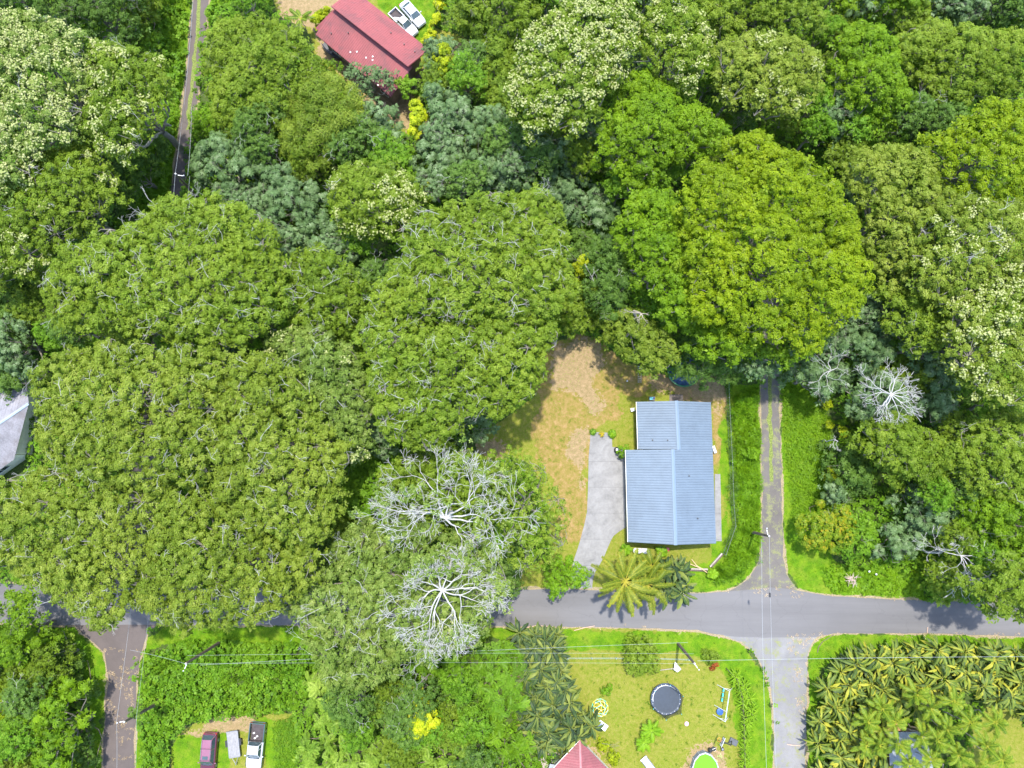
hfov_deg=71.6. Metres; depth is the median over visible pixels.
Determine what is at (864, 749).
feather palm
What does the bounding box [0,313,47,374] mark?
understory tree
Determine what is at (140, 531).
power line
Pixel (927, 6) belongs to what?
understory tree
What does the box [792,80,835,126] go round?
understory tree
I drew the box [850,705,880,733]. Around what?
feather palm
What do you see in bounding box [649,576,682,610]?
broad leaf plant
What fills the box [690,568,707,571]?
timber edging
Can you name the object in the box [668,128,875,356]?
broad tree
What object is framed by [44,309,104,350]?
understory tree
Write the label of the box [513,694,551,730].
broad leaf plant
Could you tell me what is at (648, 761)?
sun lounger
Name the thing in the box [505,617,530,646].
broad leaf plant
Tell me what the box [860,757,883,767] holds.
broad leaf plant
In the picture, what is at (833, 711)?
broad leaf plant
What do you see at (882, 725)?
broad leaf plant
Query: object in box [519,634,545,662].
broad leaf plant
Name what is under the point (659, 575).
coconut palm
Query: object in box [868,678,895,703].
broad leaf plant
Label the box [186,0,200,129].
grass strip
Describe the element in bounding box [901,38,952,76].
understory tree
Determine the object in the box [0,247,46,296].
understory tree
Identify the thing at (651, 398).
tub
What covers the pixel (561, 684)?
broad leaf plant
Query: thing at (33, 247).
understory tree
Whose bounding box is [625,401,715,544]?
house
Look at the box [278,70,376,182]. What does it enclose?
narrow leaf tree
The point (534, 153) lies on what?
understory tree
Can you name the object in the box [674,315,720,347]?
understory tree
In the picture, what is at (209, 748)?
parked car
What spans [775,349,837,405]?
umbrella leaf tree
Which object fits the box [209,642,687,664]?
power line
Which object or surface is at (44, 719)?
umbrella leaf tree
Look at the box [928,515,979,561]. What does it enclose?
understory tree
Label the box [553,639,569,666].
broad leaf plant
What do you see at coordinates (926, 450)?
broad tree
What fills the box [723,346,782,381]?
umbrella leaf tree
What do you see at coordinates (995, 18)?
broad tree
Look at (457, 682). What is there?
understory tree
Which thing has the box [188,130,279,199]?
umbrella leaf tree
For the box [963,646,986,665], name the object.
broad leaf plant
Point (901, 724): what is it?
feather palm
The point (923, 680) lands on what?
broad leaf plant
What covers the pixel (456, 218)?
canopy tree
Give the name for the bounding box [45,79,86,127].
understory tree
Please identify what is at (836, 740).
broad leaf plant
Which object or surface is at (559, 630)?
broad leaf plant
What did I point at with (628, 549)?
fern
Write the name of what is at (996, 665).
broad leaf plant
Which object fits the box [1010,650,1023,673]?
broad leaf plant
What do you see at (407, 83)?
bush
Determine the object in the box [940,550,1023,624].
broad tree
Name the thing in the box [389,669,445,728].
understory tree
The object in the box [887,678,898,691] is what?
broad leaf plant
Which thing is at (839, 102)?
understory tree
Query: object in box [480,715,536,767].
feather leaf tree
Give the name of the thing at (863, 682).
broad leaf plant
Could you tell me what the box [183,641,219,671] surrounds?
utility pole
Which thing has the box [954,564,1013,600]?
understory tree
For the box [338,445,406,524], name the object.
broad tree
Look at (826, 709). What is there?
broad leaf plant
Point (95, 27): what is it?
understory tree
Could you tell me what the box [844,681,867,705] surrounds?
broad leaf plant
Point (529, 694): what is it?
broad leaf plant
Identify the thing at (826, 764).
broad leaf plant
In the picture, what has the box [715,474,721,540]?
path
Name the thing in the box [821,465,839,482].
bush
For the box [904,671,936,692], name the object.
broad leaf plant
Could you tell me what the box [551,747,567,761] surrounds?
broad leaf plant
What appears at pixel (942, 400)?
umbrella leaf tree
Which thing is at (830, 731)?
broad leaf plant
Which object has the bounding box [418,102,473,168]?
understory tree
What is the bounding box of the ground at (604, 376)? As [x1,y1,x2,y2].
[0,0,1023,767]
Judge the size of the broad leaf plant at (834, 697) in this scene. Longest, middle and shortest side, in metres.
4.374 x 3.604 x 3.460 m
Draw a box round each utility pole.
[117,704,157,723]
[175,173,197,196]
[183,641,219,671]
[677,642,699,669]
[751,528,769,536]
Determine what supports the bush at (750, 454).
on the ground at (604, 376)
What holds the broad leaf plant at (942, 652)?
on the ground at (604, 376)
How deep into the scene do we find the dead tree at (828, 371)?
85.28 m
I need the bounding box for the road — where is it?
[0,583,1023,637]
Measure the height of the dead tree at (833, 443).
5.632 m
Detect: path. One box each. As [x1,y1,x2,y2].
[669,394,682,400]
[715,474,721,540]
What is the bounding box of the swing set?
[714,685,731,721]
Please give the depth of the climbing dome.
88.12 m
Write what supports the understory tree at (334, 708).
on the ground at (604, 376)
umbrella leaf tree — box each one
[0,350,50,383]
[22,675,95,767]
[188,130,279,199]
[254,148,328,258]
[292,205,355,259]
[343,61,399,101]
[355,97,405,165]
[407,135,466,183]
[421,34,458,83]
[421,80,472,137]
[451,137,513,200]
[456,103,510,158]
[506,126,582,186]
[535,164,620,239]
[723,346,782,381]
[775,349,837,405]
[817,479,847,510]
[818,323,897,383]
[825,360,916,433]
[865,516,927,562]
[882,481,962,547]
[900,353,960,425]
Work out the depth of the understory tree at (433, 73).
92.53 m
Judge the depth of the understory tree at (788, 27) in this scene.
92.14 m
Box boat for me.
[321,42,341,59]
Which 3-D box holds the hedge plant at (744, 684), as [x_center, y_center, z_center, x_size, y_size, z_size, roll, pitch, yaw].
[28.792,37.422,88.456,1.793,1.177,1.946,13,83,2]
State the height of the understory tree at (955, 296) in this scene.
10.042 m
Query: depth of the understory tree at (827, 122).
89.00 m
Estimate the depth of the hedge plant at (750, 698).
87.87 m
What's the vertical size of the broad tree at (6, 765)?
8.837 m
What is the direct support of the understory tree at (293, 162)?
on the ground at (604, 376)
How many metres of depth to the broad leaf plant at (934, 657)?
86.71 m
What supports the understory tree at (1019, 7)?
on the ground at (604, 376)
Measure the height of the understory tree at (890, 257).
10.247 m
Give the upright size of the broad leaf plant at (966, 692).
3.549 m
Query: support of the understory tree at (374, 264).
on the ground at (604, 376)
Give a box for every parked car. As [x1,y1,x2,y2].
[198,731,219,767]
[399,0,425,28]
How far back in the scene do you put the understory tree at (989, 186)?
89.39 m
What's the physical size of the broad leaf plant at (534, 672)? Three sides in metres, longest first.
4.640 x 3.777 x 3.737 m
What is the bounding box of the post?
[660,662,680,671]
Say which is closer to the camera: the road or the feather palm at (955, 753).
the feather palm at (955, 753)
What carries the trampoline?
on the ground at (604, 376)
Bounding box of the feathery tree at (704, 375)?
[672,346,748,390]
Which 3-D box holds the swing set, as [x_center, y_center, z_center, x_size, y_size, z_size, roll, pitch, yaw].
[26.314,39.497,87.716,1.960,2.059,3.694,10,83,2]
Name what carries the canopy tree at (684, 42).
on the ground at (604, 376)
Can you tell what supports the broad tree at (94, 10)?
on the ground at (604, 376)
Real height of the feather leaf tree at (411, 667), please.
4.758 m
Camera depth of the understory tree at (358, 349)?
88.13 m
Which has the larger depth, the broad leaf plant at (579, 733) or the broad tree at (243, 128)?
the broad tree at (243, 128)
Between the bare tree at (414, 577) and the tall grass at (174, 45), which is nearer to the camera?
the bare tree at (414, 577)
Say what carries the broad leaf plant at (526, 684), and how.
on the ground at (604, 376)
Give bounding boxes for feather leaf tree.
[291,713,407,767]
[302,667,365,738]
[361,688,403,737]
[378,642,469,685]
[407,729,484,767]
[467,640,532,721]
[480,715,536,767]
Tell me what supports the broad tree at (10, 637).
on the ground at (604, 376)
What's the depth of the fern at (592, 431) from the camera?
92.51 m
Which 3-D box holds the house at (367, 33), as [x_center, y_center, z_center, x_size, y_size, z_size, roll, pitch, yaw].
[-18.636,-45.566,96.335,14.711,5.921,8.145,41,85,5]
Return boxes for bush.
[53,636,102,767]
[119,0,163,39]
[140,29,172,60]
[180,106,222,140]
[303,56,343,75]
[394,74,421,99]
[429,676,479,718]
[541,553,601,601]
[595,737,619,752]
[600,682,612,696]
[607,747,620,766]
[616,444,629,458]
[622,631,660,677]
[700,648,720,664]
[706,569,718,578]
[709,662,718,670]
[741,447,758,459]
[794,499,858,555]
[820,399,832,409]
[821,420,834,429]
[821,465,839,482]
[833,507,879,562]
[838,425,850,438]
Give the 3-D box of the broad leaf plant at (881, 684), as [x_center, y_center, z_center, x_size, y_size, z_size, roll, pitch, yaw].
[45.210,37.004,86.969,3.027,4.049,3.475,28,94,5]
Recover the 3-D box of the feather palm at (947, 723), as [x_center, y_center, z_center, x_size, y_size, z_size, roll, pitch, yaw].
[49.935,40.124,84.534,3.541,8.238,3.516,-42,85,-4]
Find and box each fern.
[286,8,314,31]
[589,428,596,435]
[607,429,616,438]
[618,543,632,555]
[636,731,650,751]
[640,719,664,742]
[655,545,667,556]
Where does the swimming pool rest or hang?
on the ground at (604, 376)
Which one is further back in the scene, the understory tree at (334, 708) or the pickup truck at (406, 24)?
the pickup truck at (406, 24)
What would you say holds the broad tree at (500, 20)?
on the ground at (604, 376)
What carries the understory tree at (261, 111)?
on the ground at (604, 376)
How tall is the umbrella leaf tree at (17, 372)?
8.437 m
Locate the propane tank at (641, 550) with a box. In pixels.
[633,545,649,553]
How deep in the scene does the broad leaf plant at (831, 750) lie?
84.85 m
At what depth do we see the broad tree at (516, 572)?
87.26 m
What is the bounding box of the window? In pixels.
[0,466,10,473]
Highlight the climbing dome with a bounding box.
[591,699,608,716]
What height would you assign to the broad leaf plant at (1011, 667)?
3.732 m
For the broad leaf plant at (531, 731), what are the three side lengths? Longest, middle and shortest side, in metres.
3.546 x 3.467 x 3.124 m
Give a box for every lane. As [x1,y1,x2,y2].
[75,0,208,767]
[724,635,816,767]
[727,271,796,591]
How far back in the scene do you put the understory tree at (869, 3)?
91.64 m
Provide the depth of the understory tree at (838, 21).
90.56 m
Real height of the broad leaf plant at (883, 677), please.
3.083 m
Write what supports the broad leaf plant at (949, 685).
on the ground at (604, 376)
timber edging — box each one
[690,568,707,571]
[710,553,722,566]
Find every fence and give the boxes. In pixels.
[723,382,735,554]
[726,668,745,767]
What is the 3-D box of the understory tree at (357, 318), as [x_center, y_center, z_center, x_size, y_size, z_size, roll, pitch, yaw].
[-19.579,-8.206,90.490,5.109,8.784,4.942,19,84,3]
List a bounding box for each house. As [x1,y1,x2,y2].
[0,376,41,475]
[316,0,425,104]
[539,738,607,767]
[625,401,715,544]
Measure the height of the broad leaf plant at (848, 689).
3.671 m
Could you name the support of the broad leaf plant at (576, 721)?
on the ground at (604, 376)
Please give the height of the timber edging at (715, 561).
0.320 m
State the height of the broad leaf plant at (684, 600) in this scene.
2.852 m
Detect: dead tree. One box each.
[620,309,648,336]
[808,344,849,395]
[822,436,840,450]
[846,356,923,422]
[912,525,994,601]
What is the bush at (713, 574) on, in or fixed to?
on the ground at (604, 376)
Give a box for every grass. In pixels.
[133,0,187,220]
[183,341,1022,767]
[268,713,298,767]
[712,387,765,585]
[778,369,836,536]
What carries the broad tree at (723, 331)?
on the ground at (604, 376)
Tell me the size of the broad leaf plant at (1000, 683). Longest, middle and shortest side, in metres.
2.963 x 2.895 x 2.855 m
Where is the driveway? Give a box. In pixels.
[571,432,625,587]
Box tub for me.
[649,396,654,400]
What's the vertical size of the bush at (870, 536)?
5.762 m
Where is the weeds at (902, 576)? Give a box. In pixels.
[818,547,1015,603]
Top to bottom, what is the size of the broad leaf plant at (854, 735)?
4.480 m
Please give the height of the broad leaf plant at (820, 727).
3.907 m
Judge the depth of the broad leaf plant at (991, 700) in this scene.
85.73 m
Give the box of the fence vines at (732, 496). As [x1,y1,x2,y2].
[722,384,739,557]
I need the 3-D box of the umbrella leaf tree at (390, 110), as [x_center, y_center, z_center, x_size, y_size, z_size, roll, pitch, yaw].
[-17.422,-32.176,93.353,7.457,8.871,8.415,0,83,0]
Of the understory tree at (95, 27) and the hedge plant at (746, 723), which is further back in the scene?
the understory tree at (95, 27)
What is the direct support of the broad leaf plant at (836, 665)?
on the ground at (604, 376)
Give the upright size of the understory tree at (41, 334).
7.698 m
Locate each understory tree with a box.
[0,0,37,15]
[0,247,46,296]
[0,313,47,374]
[0,661,49,698]
[0,671,57,731]
[0,714,21,762]
[0,714,52,767]
[4,279,56,326]
[7,732,56,767]
[13,215,70,254]
[31,316,82,355]
[36,100,89,141]
[36,199,94,245]
[42,0,87,30]
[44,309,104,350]
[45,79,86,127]
[57,130,105,171]
[57,190,113,242]
[62,1,114,45]
[99,309,157,357]
[153,314,197,371]
[168,446,214,495]
[201,315,247,373]
[210,178,260,204]
[225,105,274,161]
[227,0,265,15]
[228,178,280,234]
[240,129,285,174]
[244,81,293,133]
[244,211,302,265]
[245,303,284,335]
[286,143,326,181]
[286,528,342,581]
[313,229,360,267]
[319,122,363,166]
[320,676,382,733]
[329,506,371,549]
[331,321,371,367]
[332,108,391,158]
[334,711,380,755]
[335,293,369,328]
[341,212,393,259]
[350,409,401,462]
[354,249,392,297]
[365,126,414,173]
[371,668,404,714]
[374,694,423,753]
[374,729,428,767]
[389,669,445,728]
[396,696,447,755]
[411,167,463,202]
[416,53,468,106]
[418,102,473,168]
[434,697,470,750]
[436,392,500,446]
[437,154,493,210]
[437,663,481,704]
[438,48,491,105]
[443,0,494,41]
[446,695,494,750]
[448,743,500,767]
[453,37,495,77]
[467,505,519,552]
[471,131,506,159]
[479,116,533,167]
[484,75,530,121]
[493,138,537,193]
[512,136,563,188]
[540,0,560,15]
[543,99,584,142]
[554,137,600,185]
[569,117,630,166]
[570,104,599,139]
[595,163,639,204]
[600,146,645,183]
[609,51,649,83]
[625,284,661,320]
[637,0,651,18]
[642,162,687,192]
[645,290,689,334]
[674,132,715,173]
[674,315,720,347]
[677,331,715,367]
[696,0,735,40]
[696,59,724,103]
[698,115,740,164]
[700,46,735,90]
[707,68,760,118]
[726,99,767,134]
[730,0,787,32]
[732,82,776,118]
[766,96,803,133]
[769,0,808,36]
[786,314,850,362]
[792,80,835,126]
[793,107,839,153]
[806,9,847,49]
[815,76,864,151]
[818,50,861,85]
[820,6,855,51]
[821,0,854,12]
[822,129,867,174]
[830,0,885,21]
[832,93,884,146]
[835,291,891,331]
[842,159,889,207]
[860,83,887,122]
[861,208,915,254]
[863,235,911,282]
[864,272,912,311]
[870,347,913,380]
[873,304,920,340]
[880,88,946,142]
[883,0,936,40]
[888,354,940,399]
[895,324,944,383]
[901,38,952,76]
[902,467,958,515]
[908,93,951,135]
[910,58,971,99]
[914,275,947,310]
[918,554,975,606]
[922,94,974,134]
[922,100,969,147]
[925,0,976,20]
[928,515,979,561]
[931,406,984,448]
[932,466,985,512]
[937,269,989,317]
[938,0,995,26]
[938,332,982,384]
[940,532,1002,574]
[946,159,997,195]
[948,372,998,406]
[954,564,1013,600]
[960,497,1010,554]
[965,375,1023,430]
[969,515,1023,560]
[971,0,1023,40]
[986,545,1023,590]
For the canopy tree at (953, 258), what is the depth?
79.33 m
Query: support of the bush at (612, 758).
on the ground at (604, 376)
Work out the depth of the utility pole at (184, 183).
90.44 m
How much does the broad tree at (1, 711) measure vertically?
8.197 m
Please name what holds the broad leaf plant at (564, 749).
on the ground at (604, 376)
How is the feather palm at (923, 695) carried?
on the ground at (604, 376)
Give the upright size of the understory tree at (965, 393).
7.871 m
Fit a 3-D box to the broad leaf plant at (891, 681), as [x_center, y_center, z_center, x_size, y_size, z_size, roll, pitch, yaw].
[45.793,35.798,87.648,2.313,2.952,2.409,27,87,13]
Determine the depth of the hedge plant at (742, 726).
87.63 m
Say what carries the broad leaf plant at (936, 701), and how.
on the ground at (604, 376)
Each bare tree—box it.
[348,436,539,566]
[366,539,514,668]
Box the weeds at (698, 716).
[482,629,769,766]
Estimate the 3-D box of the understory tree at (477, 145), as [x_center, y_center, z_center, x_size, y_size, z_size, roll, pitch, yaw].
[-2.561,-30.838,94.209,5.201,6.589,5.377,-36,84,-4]
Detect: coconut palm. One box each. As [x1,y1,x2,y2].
[590,548,658,616]
[624,557,675,615]
[634,548,672,578]
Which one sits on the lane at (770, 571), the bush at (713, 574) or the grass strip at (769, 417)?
the grass strip at (769, 417)
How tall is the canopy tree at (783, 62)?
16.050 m
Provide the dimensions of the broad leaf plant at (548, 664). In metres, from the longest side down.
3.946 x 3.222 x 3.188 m
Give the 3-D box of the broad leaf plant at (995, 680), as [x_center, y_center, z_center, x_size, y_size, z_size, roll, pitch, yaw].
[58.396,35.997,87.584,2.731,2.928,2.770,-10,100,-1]
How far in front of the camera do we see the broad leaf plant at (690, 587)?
88.64 m
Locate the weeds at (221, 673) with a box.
[139,637,318,767]
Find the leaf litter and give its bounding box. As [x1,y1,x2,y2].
[101,587,1019,759]
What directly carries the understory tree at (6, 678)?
on the ground at (604, 376)
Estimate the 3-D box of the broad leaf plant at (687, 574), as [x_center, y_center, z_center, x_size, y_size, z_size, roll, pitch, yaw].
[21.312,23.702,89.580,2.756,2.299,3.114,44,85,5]
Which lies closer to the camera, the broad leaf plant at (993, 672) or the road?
the broad leaf plant at (993, 672)
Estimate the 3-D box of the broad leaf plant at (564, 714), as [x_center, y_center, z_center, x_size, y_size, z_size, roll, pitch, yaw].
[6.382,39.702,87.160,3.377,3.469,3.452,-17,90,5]
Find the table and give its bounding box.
[599,720,607,730]
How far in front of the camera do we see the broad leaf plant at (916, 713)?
85.06 m
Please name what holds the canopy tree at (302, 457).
on the ground at (604, 376)
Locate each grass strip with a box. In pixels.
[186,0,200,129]
[767,322,772,481]
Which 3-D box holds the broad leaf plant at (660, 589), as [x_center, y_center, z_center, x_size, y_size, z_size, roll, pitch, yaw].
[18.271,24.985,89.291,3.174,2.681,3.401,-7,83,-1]
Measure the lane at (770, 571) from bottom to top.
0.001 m
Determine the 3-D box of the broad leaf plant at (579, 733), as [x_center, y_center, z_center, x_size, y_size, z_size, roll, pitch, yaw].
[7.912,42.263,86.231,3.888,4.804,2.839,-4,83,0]
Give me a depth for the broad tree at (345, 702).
86.05 m
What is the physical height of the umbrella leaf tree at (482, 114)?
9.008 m
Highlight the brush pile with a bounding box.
[844,573,856,586]
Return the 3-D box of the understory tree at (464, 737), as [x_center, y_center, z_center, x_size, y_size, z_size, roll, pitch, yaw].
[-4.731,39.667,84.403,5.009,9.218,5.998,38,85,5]
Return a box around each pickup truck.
[244,721,266,767]
[388,6,418,36]
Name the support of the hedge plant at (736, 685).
on the ground at (604, 376)
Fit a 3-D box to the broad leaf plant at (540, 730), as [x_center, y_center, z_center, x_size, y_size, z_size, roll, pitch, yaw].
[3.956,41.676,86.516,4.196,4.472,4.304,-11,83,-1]
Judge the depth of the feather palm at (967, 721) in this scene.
82.28 m
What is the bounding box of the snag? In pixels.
[658,4,686,59]
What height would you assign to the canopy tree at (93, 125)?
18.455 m
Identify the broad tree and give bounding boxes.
[0,265,61,405]
[0,584,64,668]
[0,669,58,722]
[0,723,48,767]
[24,627,80,699]
[31,0,150,60]
[106,130,170,215]
[199,3,321,142]
[218,107,268,157]
[337,687,366,713]
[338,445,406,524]
[448,0,549,51]
[479,31,521,112]
[479,541,527,599]
[556,276,605,339]
[563,226,613,297]
[583,67,732,195]
[595,305,682,379]
[609,186,702,335]
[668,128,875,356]
[679,319,814,370]
[695,0,831,57]
[809,433,876,505]
[823,18,918,138]
[830,142,945,300]
[832,0,923,33]
[845,409,965,493]
[894,16,1023,125]
[911,92,1023,214]
[932,0,1023,28]
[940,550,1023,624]
[951,495,1023,574]
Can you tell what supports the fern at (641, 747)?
on the ground at (604, 376)
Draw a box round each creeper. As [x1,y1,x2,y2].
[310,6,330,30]
[402,684,445,739]
[407,99,428,144]
[420,0,447,43]
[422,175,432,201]
[432,42,453,86]
[571,249,593,282]
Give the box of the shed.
[885,724,932,767]
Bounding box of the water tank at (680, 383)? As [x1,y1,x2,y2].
[667,357,698,386]
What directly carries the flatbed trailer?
on the ground at (604, 376)
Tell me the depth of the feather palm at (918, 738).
82.18 m
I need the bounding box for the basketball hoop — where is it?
[717,736,737,747]
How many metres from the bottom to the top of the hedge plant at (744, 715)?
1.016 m
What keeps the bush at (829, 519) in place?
on the ground at (604, 376)
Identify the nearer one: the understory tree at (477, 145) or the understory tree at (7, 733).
the understory tree at (7, 733)
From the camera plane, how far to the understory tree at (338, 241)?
89.00 m
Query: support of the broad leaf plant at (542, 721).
on the ground at (604, 376)
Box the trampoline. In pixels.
[650,681,683,720]
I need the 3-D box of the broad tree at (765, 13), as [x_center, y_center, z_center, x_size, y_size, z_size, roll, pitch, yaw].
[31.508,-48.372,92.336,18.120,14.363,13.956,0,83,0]
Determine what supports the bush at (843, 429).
on the ground at (604, 376)
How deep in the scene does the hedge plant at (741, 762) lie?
87.13 m
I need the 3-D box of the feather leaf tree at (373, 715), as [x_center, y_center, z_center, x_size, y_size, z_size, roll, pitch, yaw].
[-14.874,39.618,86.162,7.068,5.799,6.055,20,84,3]
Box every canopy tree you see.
[0,6,124,210]
[0,142,133,287]
[0,460,173,634]
[20,337,241,498]
[39,183,302,355]
[70,38,189,170]
[129,476,330,639]
[206,344,356,555]
[262,322,383,466]
[277,241,379,344]
[282,506,514,674]
[290,623,407,694]
[324,158,433,243]
[349,305,562,452]
[359,177,580,333]
[375,440,509,538]
[481,444,571,577]
[498,0,645,145]
[579,234,631,326]
[621,0,716,102]
[709,28,825,125]
[870,285,951,359]
[903,186,1023,317]
[917,269,1023,413]
[932,406,1023,511]
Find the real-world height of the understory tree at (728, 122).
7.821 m
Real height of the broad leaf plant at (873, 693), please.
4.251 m
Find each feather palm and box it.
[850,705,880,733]
[851,729,876,759]
[864,728,892,759]
[866,694,894,722]
[881,706,909,734]
[882,725,913,754]
[890,677,930,707]
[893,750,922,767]
[906,718,934,749]
[908,723,950,753]
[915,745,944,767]
[918,694,942,721]
[920,712,961,744]
[932,735,975,767]
[935,686,967,714]
[940,705,982,734]
[948,749,989,767]
[966,729,1000,760]
[968,705,1008,738]
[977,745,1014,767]
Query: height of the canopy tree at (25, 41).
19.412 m
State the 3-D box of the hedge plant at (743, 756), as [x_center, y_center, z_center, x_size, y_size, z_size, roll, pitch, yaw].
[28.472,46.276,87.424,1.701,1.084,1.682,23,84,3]
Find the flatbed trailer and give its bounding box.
[225,730,242,763]
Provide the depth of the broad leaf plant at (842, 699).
86.46 m
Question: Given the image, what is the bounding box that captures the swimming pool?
[690,750,718,767]
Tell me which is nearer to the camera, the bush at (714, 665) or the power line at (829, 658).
the power line at (829, 658)
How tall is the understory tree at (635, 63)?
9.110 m
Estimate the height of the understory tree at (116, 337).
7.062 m
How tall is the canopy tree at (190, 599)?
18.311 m
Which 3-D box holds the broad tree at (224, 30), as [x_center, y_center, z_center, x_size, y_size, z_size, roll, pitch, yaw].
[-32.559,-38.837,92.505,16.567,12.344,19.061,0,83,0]
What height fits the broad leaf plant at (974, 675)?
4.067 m
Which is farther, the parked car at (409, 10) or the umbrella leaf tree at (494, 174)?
the parked car at (409, 10)
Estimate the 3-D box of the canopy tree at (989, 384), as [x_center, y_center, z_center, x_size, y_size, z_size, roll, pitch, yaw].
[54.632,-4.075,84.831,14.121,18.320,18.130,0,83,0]
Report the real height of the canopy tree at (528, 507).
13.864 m
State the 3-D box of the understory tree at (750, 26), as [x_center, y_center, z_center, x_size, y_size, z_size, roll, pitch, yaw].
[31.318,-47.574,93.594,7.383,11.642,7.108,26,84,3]
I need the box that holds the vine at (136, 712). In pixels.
[127,705,150,719]
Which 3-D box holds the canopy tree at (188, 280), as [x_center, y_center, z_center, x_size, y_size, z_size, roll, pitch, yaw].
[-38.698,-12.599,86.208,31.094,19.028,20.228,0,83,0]
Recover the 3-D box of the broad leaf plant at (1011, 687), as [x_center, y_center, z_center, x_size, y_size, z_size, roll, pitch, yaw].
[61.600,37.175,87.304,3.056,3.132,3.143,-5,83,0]
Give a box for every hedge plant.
[729,670,739,684]
[730,680,742,691]
[732,670,741,680]
[736,696,751,711]
[737,677,750,691]
[737,684,750,698]
[737,693,750,703]
[737,752,750,766]
[738,744,751,756]
[739,724,751,735]
[739,755,750,767]
[741,712,752,720]
[741,717,752,730]
[743,691,755,705]
[744,702,758,714]
[746,706,758,721]
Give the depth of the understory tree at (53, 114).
89.09 m
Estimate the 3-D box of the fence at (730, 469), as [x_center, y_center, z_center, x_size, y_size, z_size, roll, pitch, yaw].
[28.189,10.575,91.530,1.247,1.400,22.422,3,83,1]
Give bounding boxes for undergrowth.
[0,0,1023,767]
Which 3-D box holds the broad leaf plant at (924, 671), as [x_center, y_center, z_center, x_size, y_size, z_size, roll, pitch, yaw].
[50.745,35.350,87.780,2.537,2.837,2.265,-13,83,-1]
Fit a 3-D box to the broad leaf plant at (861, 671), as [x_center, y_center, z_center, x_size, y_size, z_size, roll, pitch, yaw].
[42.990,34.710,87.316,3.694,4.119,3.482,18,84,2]
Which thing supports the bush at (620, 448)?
on the ground at (604, 376)
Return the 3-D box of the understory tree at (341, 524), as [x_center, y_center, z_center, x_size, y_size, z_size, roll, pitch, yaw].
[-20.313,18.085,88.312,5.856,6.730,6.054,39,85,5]
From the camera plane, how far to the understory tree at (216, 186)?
90.04 m
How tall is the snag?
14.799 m
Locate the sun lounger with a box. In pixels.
[640,756,654,767]
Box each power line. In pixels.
[116,183,174,721]
[175,7,192,172]
[187,653,668,655]
[205,662,675,663]
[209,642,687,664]
[708,656,1023,660]
[762,623,766,767]
[769,539,775,751]
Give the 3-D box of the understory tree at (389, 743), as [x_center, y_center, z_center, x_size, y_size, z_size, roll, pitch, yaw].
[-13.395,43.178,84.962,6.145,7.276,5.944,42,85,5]
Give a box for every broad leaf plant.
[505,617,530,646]
[513,635,531,660]
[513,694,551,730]
[514,659,539,682]
[515,667,538,692]
[515,713,527,729]
[517,640,539,659]
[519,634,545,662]
[519,721,541,743]
[520,729,540,744]
[522,686,541,705]
[523,655,535,680]
[524,661,546,686]
[525,700,558,731]
[526,622,542,647]
[527,654,555,683]
[529,733,546,754]
[531,624,552,645]
[532,712,565,746]
[533,625,556,653]
[533,732,562,760]
[534,672,556,699]
[534,678,562,701]
[536,693,567,718]
[536,730,559,754]
[542,635,567,663]
[542,658,559,679]
[543,667,570,695]
[549,663,572,681]
[550,624,567,639]
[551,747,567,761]
[552,645,564,666]
[552,700,572,716]
[552,709,567,726]
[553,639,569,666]
[553,715,582,747]
[555,675,578,705]
[556,688,584,717]
[558,735,570,753]
[560,730,585,752]
[562,718,590,748]
[565,701,587,727]
[574,705,604,739]
[577,706,593,734]
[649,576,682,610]
[650,579,669,594]
[652,556,673,576]
[662,555,688,582]
[663,579,686,599]
[667,553,690,580]
[670,580,696,609]
[675,562,695,584]
[675,576,697,593]
[803,728,830,757]
[806,713,827,736]
[808,708,835,733]
[808,756,836,767]
[811,671,843,703]
[814,676,832,698]
[817,699,841,713]
[819,691,846,723]
[819,736,845,765]
[820,759,852,767]
[822,740,854,767]
[823,722,835,740]
[826,720,852,754]
[826,729,849,748]
[827,656,850,683]
[827,699,848,718]
[831,712,859,742]
[833,701,864,733]
[833,741,851,759]
[834,673,859,699]
[836,644,872,678]
[837,687,849,704]
[837,712,855,732]
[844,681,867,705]
[844,698,856,711]
[844,752,870,767]
[846,645,867,667]
[847,666,862,681]
[847,674,865,692]
[847,734,868,760]
[847,751,863,767]
[851,695,878,713]
[851,727,874,752]
[853,638,876,663]
[853,650,881,680]
[856,686,882,707]
[858,672,882,694]
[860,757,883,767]
[864,643,891,671]
[865,715,894,738]
[866,745,888,766]
[867,670,888,685]
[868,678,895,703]
[871,674,891,702]
[871,758,893,767]
[876,648,909,679]
[877,638,904,660]
[877,669,894,682]
[883,649,910,672]
[886,684,909,711]
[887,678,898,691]
[887,688,901,706]
[891,648,910,666]
[893,664,912,688]
[898,654,919,671]
[898,689,929,723]
[901,639,921,661]
[903,641,933,668]
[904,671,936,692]
[912,669,936,695]
[913,661,932,681]
[918,633,950,666]
[925,663,956,695]
[926,660,945,679]
[927,691,944,710]
[932,644,950,665]
[932,683,944,695]
[940,656,959,676]
[943,665,962,683]
[945,638,970,662]
[945,677,971,698]
[947,653,974,680]
[950,635,979,667]
[951,662,979,690]
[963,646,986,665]
[966,661,985,676]
[967,672,996,702]
[970,657,993,684]
[973,636,1012,666]
[974,687,1009,713]
[977,641,1010,675]
[979,684,999,704]
[980,671,1000,686]
[981,663,999,677]
[991,637,1012,657]
[992,673,1008,693]
[992,679,1023,711]
[992,688,1020,715]
[994,667,1010,680]
[996,660,1023,686]
[1002,669,1023,693]
[1004,694,1023,720]
[1005,642,1023,661]
[1005,679,1023,694]
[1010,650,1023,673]

